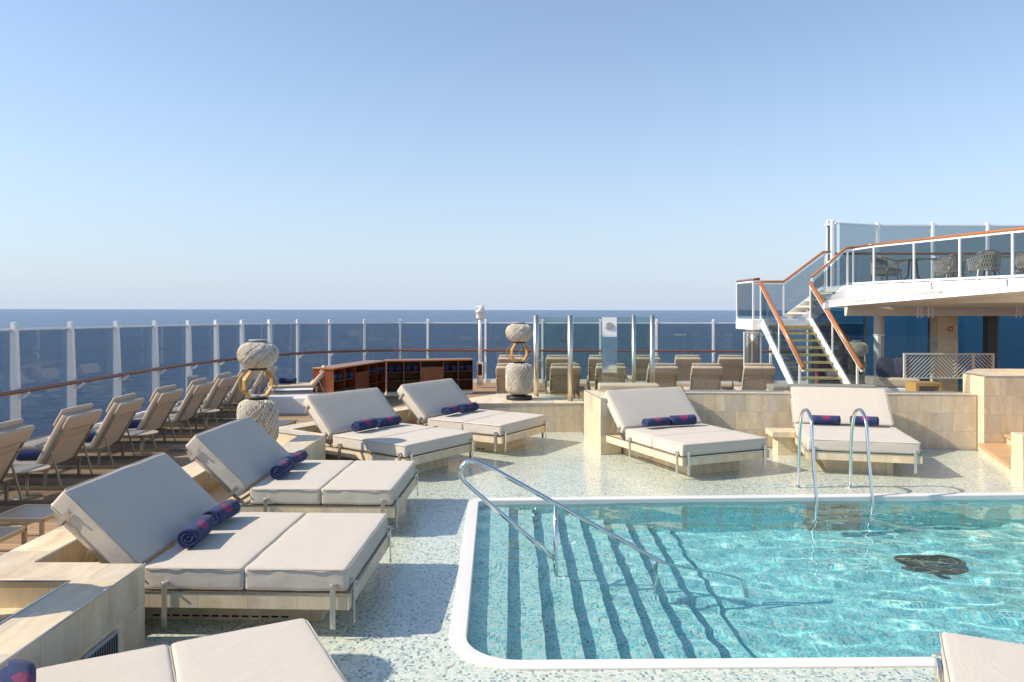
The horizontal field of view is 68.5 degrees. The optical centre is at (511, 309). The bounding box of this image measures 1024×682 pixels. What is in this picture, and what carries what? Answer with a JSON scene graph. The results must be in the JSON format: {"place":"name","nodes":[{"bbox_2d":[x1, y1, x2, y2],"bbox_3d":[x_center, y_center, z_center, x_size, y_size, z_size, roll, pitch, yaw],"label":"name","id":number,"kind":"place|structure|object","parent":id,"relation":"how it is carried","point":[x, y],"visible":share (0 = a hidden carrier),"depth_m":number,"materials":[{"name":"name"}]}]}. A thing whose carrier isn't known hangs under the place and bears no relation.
{"place":"outdoors","nodes":[
{"label":"outdoors","id":0,"kind":"place"},
{"bbox_2d":[187,375,198,416],"bbox_3d":[-7.718,2.120,18.201,0.244,1.020,0.240,0,0,-20],"label":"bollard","id":1,"kind":"object","parent":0,"point":[190,379],"visible":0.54,"depth_m":18.08,"materials":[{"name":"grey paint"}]},
{"bbox_2d":[0,309,806,439],"bbox_3d":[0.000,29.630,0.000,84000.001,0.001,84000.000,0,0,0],"label":"sea","id":2,"kind":"structure","parent":0,"point":[43,357],"depth_m":716.65,"materials":[{"name":"liquid"}]},
{"bbox_2d":[0,382,962,555],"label":"teak deck","id":3,"kind":"structure","parent":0,"point":[181,459],"depth_m":13.19,"materials":[{"name":"brown wood"}]},
{"bbox_2d":[0,526,26,544],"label":"table","id":4,"kind":"object","parent":3,"relation":"on","point":[6,533],"visible":0.73,"depth_m":7.75,"materials":[{"name":"wood"}]},
{"bbox_2d":[0,418,54,503],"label":"sun lounger","id":5,"kind":"object","parent":3,"relation":"on","point":[15,434],"visible":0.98,"depth_m":10.01,"materials":[{"name":"beige fabric"}]},
{"bbox_2d":[0,504,54,536],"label":"table","id":6,"kind":"object","parent":3,"relation":"on","point":[25,514],"visible":0.58,"depth_m":8.34,"materials":[{"name":"grey metal"}]},
{"bbox_2d":[8,464,50,499],"bbox_3d":[-6.800,2.426,10.550,0.570,0.408,0.570,0,0,0],"label":"side table","id":7,"kind":"object","parent":3,"relation":"on","point":[27,469],"visible":0.85,"depth_m":10.53,"materials":[{"name":"white metal"}]},
{"bbox_2d":[0,403,102,489],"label":"sun lounger","id":8,"kind":"object","parent":3,"relation":"on","point":[73,426],"visible":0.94,"depth_m":11.22,"materials":[{"name":"beige fabric"}]},
{"bbox_2d":[16,449,42,459],"bbox_3d":[-7.119,2.168,11.212,0.456,0.157,0.173,0,0,-8],"label":"rolled towel","id":9,"kind":"object","parent":8,"relation":"on","point":[34,454],"visible":0.63,"depth_m":11.14,"materials":[{"name":"fabric"}]},
{"bbox_2d":[21,393,172,467],"bbox_3d":[-7.091,2.039,12.844,2.230,1.161,0.853,0,0,-2],"label":"sun lounger","id":10,"kind":"object","parent":3,"relation":"on","point":[122,410],"visible":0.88,"depth_m":12.59,"materials":[{"name":"beige fabric"}]},
{"bbox_2d":[85,432,96,440],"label":"rolled towel","id":11,"kind":"object","parent":10,"relation":"on","point":[91,435],"visible":0.26,"depth_m":12.65,"materials":[{"name":"fabric"}]},
{"bbox_2d":[89,384,188,450],"bbox_3d":[-7.064,2.039,14.353,2.230,1.161,0.853,0,0,1],"label":"sun lounger","id":12,"kind":"object","parent":3,"relation":"on","point":[163,400],"visible":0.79,"depth_m":14.11,"materials":[{"name":"beige fabric"}]},
{"bbox_2d":[128,419,140,427],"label":"rolled towel","id":13,"kind":"object","parent":12,"relation":"on","point":[134,423],"visible":0.35,"depth_m":14.19,"materials":[{"name":"fabric"}]},
{"bbox_2d":[124,430,158,454],"bbox_3d":[-6.700,2.426,13.600,0.570,0.408,0.570,0,0,0],"label":"side table","id":14,"kind":"object","parent":3,"relation":"on","point":[141,433],"visible":0.84,"depth_m":13.58,"materials":[{"name":"white metal"}]},
{"bbox_2d":[122,378,213,437],"bbox_3d":[-7.039,2.039,15.796,2.230,1.161,0.853,0,0,-1],"label":"sun lounger","id":15,"kind":"object","parent":3,"relation":"on","point":[197,390],"visible":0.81,"depth_m":15.51,"materials":[{"name":"beige fabric"}]},
{"bbox_2d":[163,372,236,425],"bbox_3d":[-7.091,2.039,17.300,2.230,1.161,0.853,0,0,0],"label":"sun lounger","id":16,"kind":"object","parent":3,"relation":"on","point":[221,387],"visible":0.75,"depth_m":17.08,"materials":[{"name":"beige fabric"}]},
{"bbox_2d":[197,409,219,428],"bbox_3d":[-6.720,2.426,16.550,0.570,0.408,0.570,0,0,0],"label":"side table","id":17,"kind":"object","parent":3,"relation":"on","point":[206,411],"visible":0.61,"depth_m":16.54,"materials":[{"name":"white metal"}]},
{"bbox_2d":[177,368,259,416],"bbox_3d":[-7.064,2.039,18.756,2.230,1.161,0.853,0,0,2],"label":"sun lounger","id":18,"kind":"object","parent":3,"relation":"on","point":[236,394],"visible":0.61,"depth_m":18.37,"materials":[{"name":"beige fabric"}]},
{"bbox_2d":[206,366,277,408],"bbox_3d":[-7.040,2.039,20.197,2.230,1.161,0.853,0,0,-1],"label":"sun lounger","id":19,"kind":"object","parent":3,"relation":"on","point":[262,384],"visible":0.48,"depth_m":19.87,"materials":[{"name":"beige fabric"}]},
{"bbox_2d":[279,420,295,426],"bbox_3d":[-4.750,2.449,15.100,0.606,0.362,0.604,0,0,8],"label":"table","id":20,"kind":"object","parent":3,"relation":"on","point":[284,422],"visible":0.28,"depth_m":15.12,"materials":[{"name":"brown metal"}]},
{"bbox_2d":[239,388,362,413],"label":"white platform","id":21,"kind":"structure","parent":3,"relation":"on","point":[290,403],"depth_m":19.06,"materials":[{"name":"paint"}]},
{"bbox_2d":[268,365,345,394],"bbox_3d":[-5.493,1.871,20.209,2.007,0.706,0.735,0,0,-16],"label":"sun lounger","id":22,"kind":"object","parent":21,"relation":"on","point":[317,379],"visible":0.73,"depth_m":19.93,"materials":[{"name":"beige fabric"}]},
{"bbox_2d":[279,378,296,382],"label":"rolled towel","id":23,"kind":"object","parent":22,"relation":"on","point":[287,380],"visible":1,"depth_m":20.07,"materials":[{"name":"fabric"}]},
{"bbox_2d":[312,358,473,395],"bbox_3d":[-3.643,2.090,22.362,1.996,1.080,5.642,0,0,45],"label":"towel cabinet","id":24,"kind":"object","parent":3,"relation":"on","point":[386,381],"visible":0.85,"depth_m":22.99,"materials":[{"name":"brown wood"}]},
{"bbox_2d":[345,372,352,377],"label":"rolled towel","id":25,"kind":"object","parent":24,"relation":"on","point":[349,374],"visible":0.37,"depth_m":20.88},
{"bbox_2d":[464,364,471,369],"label":"rolled towel","id":26,"kind":"object","parent":24,"relation":"on","point":[467,366],"visible":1,"depth_m":23.48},
{"bbox_2d":[0,319,806,442],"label":"windscreen","id":27,"kind":"object","parent":3,"relation":"on","point":[16,390],"visible":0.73,"depth_m":20.40,"materials":[{"name":"glass"}]},
{"bbox_2d":[476,305,484,387],"bbox_3d":[-1.070,1.240,25.300,0.310,2.780,0.305,0,0,0],"label":"camera mast","id":28,"kind":"object","parent":3,"relation":"on","point":[480,311],"visible":1,"depth_m":25.20,"materials":[{"name":"metal"}]},
{"bbox_2d":[496,363,509,393],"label":"sun lounger","id":29,"kind":"object","parent":3,"relation":"on","point":[500,377],"visible":0.4,"depth_m":20.34,"materials":[{"name":"beige fabric"}]},
{"bbox_2d":[498,355,522,362],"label":"sun lounger","id":30,"kind":"object","parent":3,"relation":"on","point":[503,359],"visible":0.28,"depth_m":23.89,"materials":[{"name":"beige fabric"}]},
{"bbox_2d":[469,394,583,431],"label":"ledge wall","id":31,"kind":"structure","parent":3,"relation":"on","point":[562,414],"depth_m":16.12,"materials":[{"name":"stone"}]},
{"bbox_2d":[505,322,532,400],"bbox_3d":[0.160,1.148,16.850,0.623,1.730,0.622,0,0,10],"label":"wicker lantern","id":32,"kind":"object","parent":31,"relation":"on","point":[519,380],"visible":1,"depth_m":16.64,"materials":[{"name":"beige wicker"}]},
{"bbox_2d":[545,355,567,393],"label":"sun lounger","id":33,"kind":"object","parent":3,"relation":"on","point":[550,359],"visible":0.47,"depth_m":23.98,"materials":[{"name":"beige fabric"}]},
{"bbox_2d":[546,363,580,398],"bbox_3d":[1.429,2.033,20.785,0.838,1.173,2.230,0,0,-1],"label":"sun lounger","id":34,"kind":"object","parent":3,"relation":"on","point":[558,378],"visible":0.9,"depth_m":20.36,"materials":[{"name":"beige fabric"}]},
{"bbox_2d":[587,355,601,389],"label":"sun lounger","id":35,"kind":"object","parent":3,"relation":"on","point":[593,360],"visible":0.44,"depth_m":24.04,"materials":[{"name":"beige fabric"}]},
{"bbox_2d":[533,315,657,400],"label":"posts","id":36,"kind":"object","parent":3,"relation":"on","point":[536,360],"visible":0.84,"depth_m":16.98,"materials":[{"name":"metal"}]},
{"bbox_2d":[602,317,616,382],"bbox_3d":[2.170,1.100,16.750,0.330,1.860,0.060,0,0,8],"label":"shower panel","id":37,"kind":"object","parent":36,"relation":"attached to","point":[609,349],"visible":0.75,"depth_m":16.75,"materials":[{"name":"glass"}]},
{"bbox_2d":[590,363,626,389],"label":"sun lounger","id":38,"kind":"object","parent":3,"relation":"on","point":[621,371],"visible":0.45,"depth_m":20.29,"materials":[{"name":"beige fabric"}]},
{"bbox_2d":[598,383,659,388],"bbox_3d":[2.351,2.061,15.209,1.219,1.137,0.497,0,0,3],"label":"bench pad","id":39,"kind":"object","parent":3,"relation":"on","point":[623,385],"visible":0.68,"depth_m":14.99,"materials":[{"name":"fabric"}]},
{"bbox_2d":[627,355,660,382],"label":"sun lounger","id":40,"kind":"object","parent":3,"relation":"on","point":[643,362],"visible":0.41,"depth_m":24.01,"materials":[{"name":"beige fabric"}]},
{"bbox_2d":[646,363,678,386],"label":"sun lounger","id":41,"kind":"object","parent":3,"relation":"on","point":[666,374],"visible":0.56,"depth_m":20.29,"materials":[{"name":"beige fabric"}]},
{"bbox_2d":[674,355,700,380],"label":"sun lounger","id":42,"kind":"object","parent":3,"relation":"on","point":[684,363],"visible":0.52,"depth_m":23.99,"materials":[{"name":"beige fabric"}]},
{"bbox_2d":[683,363,722,389],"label":"sun lounger","id":43,"kind":"object","parent":3,"relation":"on","point":[705,376],"visible":0.77,"depth_m":20.32,"materials":[{"name":"beige fabric"}]},
{"bbox_2d":[718,355,742,386],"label":"sun lounger","id":44,"kind":"object","parent":3,"relation":"on","point":[732,365],"visible":0.71,"depth_m":24.03,"materials":[{"name":"beige fabric"}]},
{"bbox_2d":[743,332,761,367],"bbox_3d":[6.780,1.630,21.200,0.520,2.000,0.040,0,0,-6],"label":"lattice panel","id":45,"kind":"object","parent":3,"relation":"on","point":[756,351],"visible":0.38,"depth_m":21.19,"materials":[{"name":"white paint"}]},
{"bbox_2d":[733,363,775,389],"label":"sun lounger","id":46,"kind":"object","parent":3,"relation":"on","point":[757,376],"visible":0.81,"depth_m":20.32,"materials":[{"name":"beige fabric"}]},
{"bbox_2d":[736,246,863,383],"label":"staircase","id":47,"kind":"structure","parent":3,"relation":"on","point":[786,322],"depth_m":20.85,"materials":[{"name":"metal"}]},
{"bbox_2d":[766,384,876,389],"bbox_3d":[6.149,2.062,14.981,2.019,1.137,0.497,0,0,3],"label":"bench pad","id":48,"kind":"object","parent":3,"relation":"on","point":[778,386],"visible":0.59,"depth_m":14.81,"materials":[{"name":"fabric"}]},
{"bbox_2d":[845,340,868,383],"bbox_3d":[9.620,1.748,21.000,0.623,1.765,0.622,0,0,-20],"label":"wicker lantern","id":49,"kind":"object","parent":3,"relation":"on","point":[860,348],"visible":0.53,"depth_m":20.81,"materials":[{"name":"grey wicker"}]},
{"bbox_2d":[865,376,919,390],"bbox_3d":[9.556,2.167,18.924,1.160,0.926,0.890,0,0,14],"label":"lounge sofa","id":50,"kind":"object","parent":3,"relation":"on","point":[892,383],"visible":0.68,"depth_m":18.58,"materials":[{"name":"beige fabric"}]},
{"bbox_2d":[876,357,895,376],"bbox_3d":[9.513,1.491,19.034,0.554,0.559,0.213,12,-15,14],"label":"sofa cushion","id":51,"kind":"object","parent":50,"relation":"on","point":[885,367],"visible":0.88,"depth_m":18.96,"materials":[{"name":"fabric"}]},
{"bbox_2d":[893,357,912,377],"bbox_3d":[9.772,1.489,18.970,0.554,0.559,0.213,-10,-20,14],"label":"sofa cushion","id":52,"kind":"object","parent":50,"relation":"on","point":[898,364],"visible":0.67,"depth_m":18.88,"materials":[{"name":"fabric"}]},
{"bbox_2d":[807,307,1023,390],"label":"window wall","id":53,"kind":"structure","parent":3,"relation":"on","point":[906,334],"depth_m":23.29,"materials":[{"name":"blue glass"}]},
{"bbox_2d":[816,278,1023,391],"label":"deck","id":54,"kind":"structure","parent":3,"relation":"on","point":[943,305],"depth_m":19.75,"materials":[{"name":"white paint"}]},
{"bbox_2d":[870,258,899,283],"bbox_3d":[10.728,-1.086,21.738,0.792,0.819,0.702,0,0,-30],"label":"rope armchair","id":55,"kind":"object","parent":54,"relation":"on","point":[871,265],"visible":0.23,"depth_m":21.77,"materials":[{"name":"beige fabric"}]},
{"bbox_2d":[872,255,903,283],"bbox_3d":[10.409,-1.086,20.935,0.702,0.819,0.792,0,0,-20],"label":"rope armchair","id":56,"kind":"object","parent":54,"relation":"on","point":[882,265],"visible":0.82,"depth_m":20.68,"materials":[{"name":"beige fabric"}]},
{"bbox_2d":[890,258,936,282],"bbox_3d":[11.350,-1.047,21.300,0.840,0.755,0.840,0,0,-10],"label":"dining table","id":57,"kind":"object","parent":54,"relation":"on","point":[917,259],"visible":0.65,"depth_m":21.21,"materials":[{"name":"metal"}]},
{"bbox_2d":[824,220,1023,286],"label":"windscreen","id":58,"kind":"object","parent":54,"relation":"on","point":[830,246],"visible":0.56,"depth_m":23.45,"materials":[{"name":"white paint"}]},
{"bbox_2d":[852,227,1023,284],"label":"deck balustrade","id":59,"kind":"object","parent":54,"relation":"on","point":[1011,231],"visible":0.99,"depth_m":18.03,"materials":[{"name":"metal"}]},
{"bbox_2d":[932,253,966,281],"bbox_3d":[11.761,-1.086,20.158,0.792,0.819,0.702,0,0,-15],"label":"rope armchair","id":60,"kind":"object","parent":54,"relation":"on","point":[953,262],"visible":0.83,"depth_m":19.92,"materials":[{"name":"beige fabric"}]},
{"bbox_2d":[935,259,965,281],"bbox_3d":[12.750,-1.086,21.944,0.792,0.819,0.702,0,0,0],"label":"rope armchair","id":61,"kind":"object","parent":54,"relation":"on","point":[942,275],"visible":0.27,"depth_m":22.08,"materials":[{"name":"beige fabric"}]},
{"bbox_2d":[966,250,1002,279],"bbox_3d":[12.042,-1.086,19.157,0.792,0.819,0.702,0,0,10],"label":"rope armchair","id":62,"kind":"object","parent":54,"relation":"on","point":[989,259],"visible":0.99,"depth_m":18.92,"materials":[{"name":"beige fabric"}]},
{"bbox_2d":[970,256,1010,279],"bbox_3d":[12.950,-1.047,20.400,0.840,0.755,0.840,0,0,-15],"label":"dining table","id":63,"kind":"object","parent":54,"relation":"on","point":[988,269],"visible":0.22,"depth_m":20.32,"materials":[{"name":"black metal"}]},
{"bbox_2d":[1010,253,1023,278],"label":"rope armchair","id":64,"kind":"object","parent":54,"relation":"on","point":[1018,264],"visible":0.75,"depth_m":17.92,"materials":[{"name":"beige fabric"}]},
{"bbox_2d":[1015,254,1023,277],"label":"rope armchair","id":65,"kind":"object","parent":54,"relation":"on","point":[1021,272],"visible":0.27,"depth_m":19.69,"materials":[{"name":"beige fabric"}]},
{"bbox_2d":[905,381,941,390],"bbox_3d":[9.520,2.155,17.400,0.590,0.950,0.500,0,0,2],"label":"coffee table","id":66,"kind":"object","parent":3,"relation":"on","point":[922,386],"visible":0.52,"depth_m":17.32,"materials":[{"name":"yellow wood"}]},
{"bbox_2d":[903,353,994,378],"bbox_3d":[10.790,1.855,18.590,2.190,1.550,0.060,0,0,2],"label":"slatted screen","id":67,"kind":"object","parent":3,"relation":"on","point":[973,360],"visible":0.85,"depth_m":18.58,"materials":[{"name":"beige paint"}]},
{"bbox_2d":[962,369,1023,450],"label":"raised wall","id":68,"kind":"structure","parent":3,"relation":"on","point":[999,393],"depth_m":13.85,"materials":[{"name":"stone"}]},
{"bbox_2d":[0,0,1023,310],"label":"sky","id":69,"kind":"structure","parent":0,"point":[155,154],"materials":[{"name":"blue"}]},
{"bbox_2d":[141,432,1023,681],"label":"pool deck","id":70,"kind":"structure","parent":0,"point":[398,630],"depth_m":8.75,"materials":[{"name":"tile"}]},
{"bbox_2d":[0,461,219,669],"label":"ledge wall","id":71,"kind":"structure","parent":70,"relation":"on","point":[61,602],"depth_m":5.51,"materials":[{"name":"stone"}]},
{"bbox_2d":[36,618,345,681],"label":"daybed","id":72,"kind":"object","parent":70,"relation":"on","point":[294,650],"visible":0.94,"depth_m":4.41,"materials":[{"name":"fabric"}]},
{"bbox_2d":[0,659,35,681],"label":"rolled towel","id":73,"kind":"object","parent":72,"relation":"on","point":[19,670],"visible":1,"depth_m":3.92,"materials":[{"name":"fabric"}]},
{"bbox_2d":[51,452,392,629],"bbox_3d":[-2.490,2.045,6.872,2.528,1.170,1.762,0,0,2],"label":"daybed","id":74,"kind":"object","parent":70,"relation":"on","point":[272,566],"visible":0.88,"depth_m":6.35,"materials":[{"name":"beige fabric"}]},
{"bbox_2d":[176,515,215,548],"bbox_3d":[-2.800,1.970,6.682,0.182,0.166,0.480,0,0,-4],"label":"rolled towel","id":75,"kind":"object","parent":74,"relation":"on","point":[194,533],"visible":1,"depth_m":6.52,"materials":[{"name":"fabric"}]},
{"bbox_2d":[202,499,240,525],"bbox_3d":[-2.800,1.957,7.244,0.188,0.154,0.451,0,0,5],"label":"rolled towel","id":76,"kind":"object","parent":74,"relation":"on","point":[223,511],"visible":0.83,"depth_m":7.18,"materials":[{"name":"fabric"}]},
{"bbox_2d":[186,415,418,527],"bbox_3d":[-2.550,2.045,9.532,2.528,1.170,1.762,0,0,2],"label":"daybed","id":77,"kind":"object","parent":70,"relation":"on","point":[238,459],"visible":0.91,"depth_m":8.93,"materials":[{"name":"beige fabric"}]},
{"bbox_2d":[269,458,294,479],"bbox_3d":[-2.844,1.970,9.322,0.195,0.174,0.478,0,0,-3],"label":"rolled towel","id":78,"kind":"object","parent":77,"relation":"on","point":[282,468],"visible":1,"depth_m":9.12,"materials":[{"name":"fabric"}]},
{"bbox_2d":[281,450,307,463],"bbox_3d":[-2.859,1.961,9.882,0.189,0.149,0.479,0,0,6],"label":"rolled towel","id":79,"kind":"object","parent":77,"relation":"on","point":[298,456],"visible":0.72,"depth_m":9.85,"materials":[{"name":"fabric"}]},
{"bbox_2d":[276,406,416,459],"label":"ledge wall","id":80,"kind":"structure","parent":70,"relation":"on","point":[292,438],"depth_m":11.99,"materials":[{"name":"stone"}]},
{"bbox_2d":[237,339,278,439],"bbox_3d":[-3.900,1.325,11.550,0.623,1.730,0.622,0,0,0],"label":"wicker lantern","id":81,"kind":"object","parent":80,"relation":"on","point":[262,411],"visible":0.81,"depth_m":11.37,"materials":[{"name":"wicker"}]},
{"bbox_2d":[303,387,475,473],"bbox_3d":[-2.093,2.045,12.800,2.497,1.170,1.762,0,0,36],"label":"daybed","id":82,"kind":"object","parent":70,"relation":"on","point":[334,416],"visible":0.86,"depth_m":12.53,"materials":[{"name":"fabric"}]},
{"bbox_2d":[351,418,377,431],"bbox_3d":[-2.497,1.957,12.760,0.191,0.179,0.488,0,0,30],"label":"rolled towel","id":83,"kind":"object","parent":82,"relation":"on","point":[364,424],"visible":1,"depth_m":12.65,"materials":[{"name":"fabric"}]},
{"bbox_2d":[376,415,401,427],"bbox_3d":[-2.182,1.970,13.236,0.182,0.166,0.480,0,0,40],"label":"rolled towel","id":84,"kind":"object","parent":82,"relation":"on","point":[389,421],"visible":0.94,"depth_m":13.16,"materials":[{"name":"fabric"}]},
{"bbox_2d":[397,378,547,451],"bbox_3d":[-0.765,2.045,14.731,2.497,1.170,1.762,0,0,32],"label":"daybed","id":85,"kind":"object","parent":70,"relation":"on","point":[425,402],"visible":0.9,"depth_m":14.44,"materials":[{"name":"beige fabric"}]},
{"bbox_2d":[441,405,460,414],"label":"rolled towel","id":86,"kind":"object","parent":85,"relation":"on","point":[452,409],"visible":1,"depth_m":14.53,"materials":[{"name":"fabric"}]},
{"bbox_2d":[459,402,478,412],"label":"rolled towel","id":87,"kind":"object","parent":85,"relation":"on","point":[469,407],"visible":0.94,"depth_m":15.05,"materials":[{"name":"fabric"}]},
{"bbox_2d":[584,390,620,454],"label":"pillar wall","id":88,"kind":"structure","parent":70,"relation":"on","point":[598,421],"depth_m":13.83,"materials":[{"name":"stone"}]},
{"bbox_2d":[603,386,768,475],"bbox_3d":[2.905,2.045,12.926,1.762,1.170,2.497,0,0,-23],"label":"daybed","id":89,"kind":"object","parent":70,"relation":"on","point":[698,447],"visible":0.97,"depth_m":12.59,"materials":[{"name":"beige fabric"}]},
{"bbox_2d":[642,417,669,426],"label":"rolled towel","id":90,"kind":"object","parent":89,"relation":"on","point":[649,422],"visible":1,"depth_m":13.02,"materials":[{"name":"fabric"}]},
{"bbox_2d":[668,414,696,425],"bbox_3d":[3.007,1.957,13.298,0.488,0.179,0.191,0,0,-18],"label":"rolled towel","id":91,"kind":"object","parent":89,"relation":"on","point":[676,420],"visible":1,"depth_m":13.23,"materials":[{"name":"fabric"}]},
{"bbox_2d":[449,492,1023,670],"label":"pool coping","id":92,"kind":"object","parent":70,"relation":"on","point":[461,646],"visible":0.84,"depth_m":6.10,"materials":[{"name":"white stone"}]},
{"bbox_2d":[765,428,796,454],"bbox_3d":[4.970,2.415,13.720,0.560,0.430,0.480,0,0,4],"label":"stone stool","id":93,"kind":"object","parent":70,"relation":"on","point":[783,441],"visible":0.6,"depth_m":13.56,"materials":[{"name":"stone"}]},
{"bbox_2d":[624,392,976,449],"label":"back wall","id":94,"kind":"structure","parent":70,"relation":"on","point":[938,421],"depth_m":14.15,"materials":[{"name":"stone"}]},
{"bbox_2d":[598,334,955,393],"bbox_3d":[5.052,1.042,14.520,6.752,1.115,0.118,0,0,3],"label":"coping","id":95,"kind":"object","parent":94,"relation":"on","point":[915,392],"visible":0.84,"depth_m":14.47,"materials":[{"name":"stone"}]},
{"bbox_2d":[755,483,865,487],"bbox_3d":[4.466,2.627,11.235,1.619,0.003,0.319,0,0,0],"label":"floor lettering","id":96,"kind":"object","parent":70,"relation":"on","point":[812,485],"visible":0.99,"depth_m":11.22,"materials":[{"name":"paint"}]},
{"bbox_2d":[795,408,873,506],"bbox_3d":[4.578,2.471,10.679,0.929,2.119,0.934,0,0,-1],"label":"pool ladder","id":97,"kind":"object","parent":70,"relation":"on","point":[804,410],"visible":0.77,"depth_m":10.53,"materials":[{"name":"metal"}]},
{"bbox_2d":[789,386,922,473],"bbox_3d":[5.828,2.045,13.015,1.762,1.170,2.497,0,0,14],"label":"daybed","id":98,"kind":"object","parent":70,"relation":"on","point":[890,444],"visible":0.86,"depth_m":12.63,"materials":[{"name":"beige fabric"}]},
{"bbox_2d":[812,415,840,424],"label":"rolled towel","id":99,"kind":"object","parent":98,"relation":"on","point":[826,420],"visible":0.85,"depth_m":13.34,"materials":[{"name":"fabric"}]},
{"bbox_2d":[850,416,878,425],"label":"rolled towel","id":100,"kind":"object","parent":98,"relation":"on","point":[871,420],"visible":0.73,"depth_m":13.18,"materials":[{"name":"fabric"}]},
{"bbox_2d":[932,632,1023,681],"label":"daybed","id":101,"kind":"object","parent":70,"relation":"on","point":[965,658],"visible":1,"depth_m":4.46,"materials":[{"name":"beige fabric"}]},
{"bbox_2d":[977,434,1010,474],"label":"wooden steps","id":102,"kind":"structure","parent":70,"relation":"on","point":[998,454],"depth_m":13.09,"materials":[{"name":"brown wood"}]},
{"bbox_2d":[1011,432,1023,480],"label":"stub wall","id":103,"kind":"structure","parent":70,"relation":"on","point":[1017,455],"depth_m":11.68,"materials":[{"name":"stone"}]},
{"bbox_2d":[467,499,1023,659],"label":"pool water","id":104,"kind":"structure","parent":0,"point":[793,579],"depth_m":7.43,"materials":[{"name":"liquid"}]},
{"bbox_2d":[824,371,836,375],"bbox_3d":[9.030,1.820,21.280,0.320,0.130,0.200,0,0,0],"label":"storage box","id":105,"kind":"object","parent":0,"point":[829,373],"visible":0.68,"depth_m":21.18,"materials":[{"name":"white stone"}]},
{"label":"pool wall","id":106,"kind":"structure","parent":0,"visible":0},
{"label":"pool floor","id":107,"kind":"structure","parent":106,"relation":"attached to","visible":0},
{"bbox_2d":[458,459,666,563],"bbox_3d":[0.953,2.628,7.950,3.043,2.103,0.049,0,0,0],"label":"pool handrail","id":108,"kind":"object","parent":107,"relation":"on","point":[536,543],"visible":0.76,"depth_m":7.93,"materials":[{"name":"metal"}]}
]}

